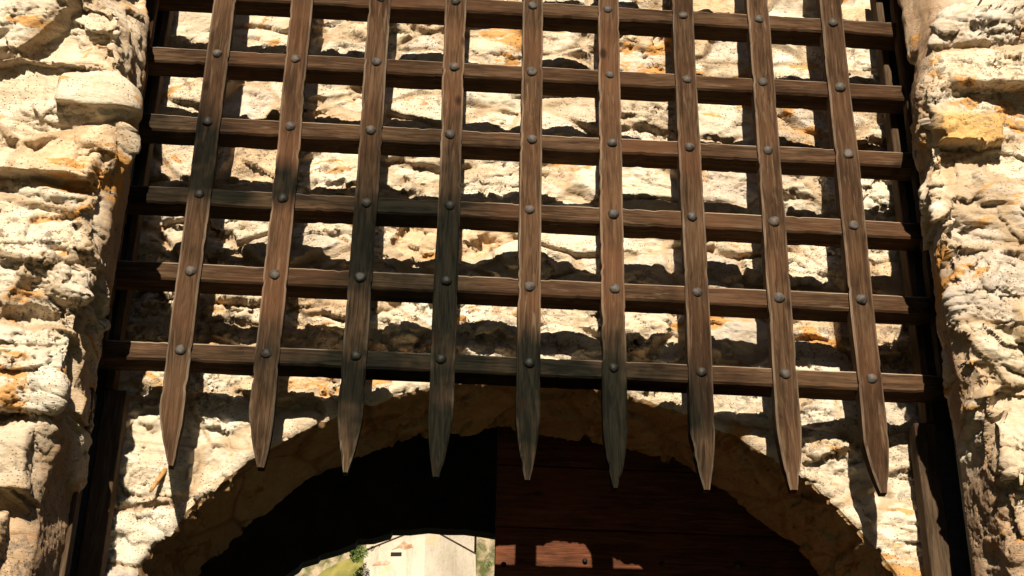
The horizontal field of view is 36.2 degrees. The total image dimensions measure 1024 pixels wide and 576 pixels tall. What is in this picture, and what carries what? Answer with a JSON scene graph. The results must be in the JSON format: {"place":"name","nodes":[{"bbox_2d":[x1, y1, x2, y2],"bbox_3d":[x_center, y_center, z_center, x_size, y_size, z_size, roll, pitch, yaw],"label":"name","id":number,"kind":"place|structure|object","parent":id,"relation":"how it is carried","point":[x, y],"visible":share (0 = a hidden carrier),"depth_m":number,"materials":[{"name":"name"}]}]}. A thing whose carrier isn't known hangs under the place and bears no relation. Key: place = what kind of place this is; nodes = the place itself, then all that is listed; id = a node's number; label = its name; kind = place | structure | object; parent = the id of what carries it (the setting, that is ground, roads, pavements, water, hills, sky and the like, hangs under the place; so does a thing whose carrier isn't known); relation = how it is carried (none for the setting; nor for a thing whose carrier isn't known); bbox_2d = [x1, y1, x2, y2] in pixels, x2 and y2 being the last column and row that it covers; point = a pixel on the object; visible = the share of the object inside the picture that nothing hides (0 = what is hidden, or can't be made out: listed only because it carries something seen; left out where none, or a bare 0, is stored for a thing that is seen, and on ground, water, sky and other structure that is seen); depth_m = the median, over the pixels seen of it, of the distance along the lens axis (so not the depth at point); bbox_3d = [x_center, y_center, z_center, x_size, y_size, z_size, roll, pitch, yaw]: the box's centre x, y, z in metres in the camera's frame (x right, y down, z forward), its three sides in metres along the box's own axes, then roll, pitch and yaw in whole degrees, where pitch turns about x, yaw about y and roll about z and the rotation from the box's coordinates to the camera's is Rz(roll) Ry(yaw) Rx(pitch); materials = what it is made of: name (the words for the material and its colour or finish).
{"place":"outdoors","nodes":[
{"label":"outdoors","id":0,"kind":"place"},
{"bbox_2d":[318,553,363,575],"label":"hillside","id":1,"kind":"structure","parent":0,"point":[346,567],"depth_m":36.16,"materials":[{"name":"yellow plant"}]},
{"bbox_2d":[347,545,368,563],"bbox_3d":[-3.531,5.899,35.411,0.358,0.718,0.723,-14,-32,26],"label":"bush","id":2,"kind":"object","parent":1,"relation":"on","point":[356,554],"visible":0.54,"depth_m":35.36,"materials":[{"name":"green plant"}]},
{"bbox_3d":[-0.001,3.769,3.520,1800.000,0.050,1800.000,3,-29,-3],"label":"ground","id":3,"kind":"structure","parent":0,"visible":0},
{"bbox_2d":[0,0,148,575],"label":"stone pier","id":4,"kind":"structure","parent":3,"relation":"on","point":[72,78],"depth_m":5.00,"materials":[{"name":"stone"}]},
{"bbox_2d":[58,11,173,575],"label":"guide rail","id":5,"kind":"object","parent":3,"relation":"on","point":[88,532],"visible":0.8,"depth_m":5.34,"materials":[{"name":"brown wood"}]},
{"bbox_2d":[295,545,366,575],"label":"rubble wall","id":6,"kind":"structure","parent":3,"relation":"on","point":[318,569],"depth_m":38.37,"materials":[{"name":"beige stone"}]},
{"bbox_2d":[199,427,496,575],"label":"gate passage","id":7,"kind":"object","parent":3,"relation":"on","point":[381,495],"visible":0.13,"depth_m":8.72},
{"bbox_2d":[494,426,818,575],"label":"gate leaf","id":8,"kind":"object","parent":7,"relation":"attached to","point":[566,511],"visible":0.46,"depth_m":6.21,"materials":[{"name":"brown wood"}]},
{"bbox_2d":[362,534,475,575],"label":"plastered tower","id":9,"kind":"structure","parent":3,"relation":"on","point":[432,555],"depth_m":35.98,"materials":[{"name":"paint"}]},
{"bbox_2d":[474,537,494,575],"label":"rubble wall","id":10,"kind":"structure","parent":3,"relation":"on","point":[484,549],"depth_m":38.62,"materials":[{"name":"beige stone"}]},
{"bbox_2d":[482,560,493,568],"bbox_3d":[-0.554,6.508,36.874,0.238,0.245,0.290,-25,-38,38],"label":"bush","id":11,"kind":"object","parent":10,"relation":"on","point":[488,564],"visible":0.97,"depth_m":36.86,"materials":[{"name":"green plant"}]},
{"bbox_2d":[104,0,924,575],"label":"arch wall","id":12,"kind":"structure","parent":3,"relation":"on","point":[212,494],"depth_m":5.88,"materials":[{"name":"stone"}]},
{"bbox_2d":[870,0,974,575],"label":"guide rail","id":13,"kind":"object","parent":3,"relation":"on","point":[939,494],"visible":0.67,"depth_m":5.55,"materials":[{"name":"brown wood"}]},
{"bbox_2d":[897,0,1023,575],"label":"stone pier","id":14,"kind":"structure","parent":3,"relation":"on","point":[965,58],"depth_m":5.31,"materials":[{"name":"stone"}]},
{"bbox_2d":[98,0,947,496],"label":"portcullis","id":15,"kind":"object","parent":14,"relation":"attached to","point":[180,356],"visible":0.87,"depth_m":5.73,"materials":[{"name":"brown wood"}]}
]}

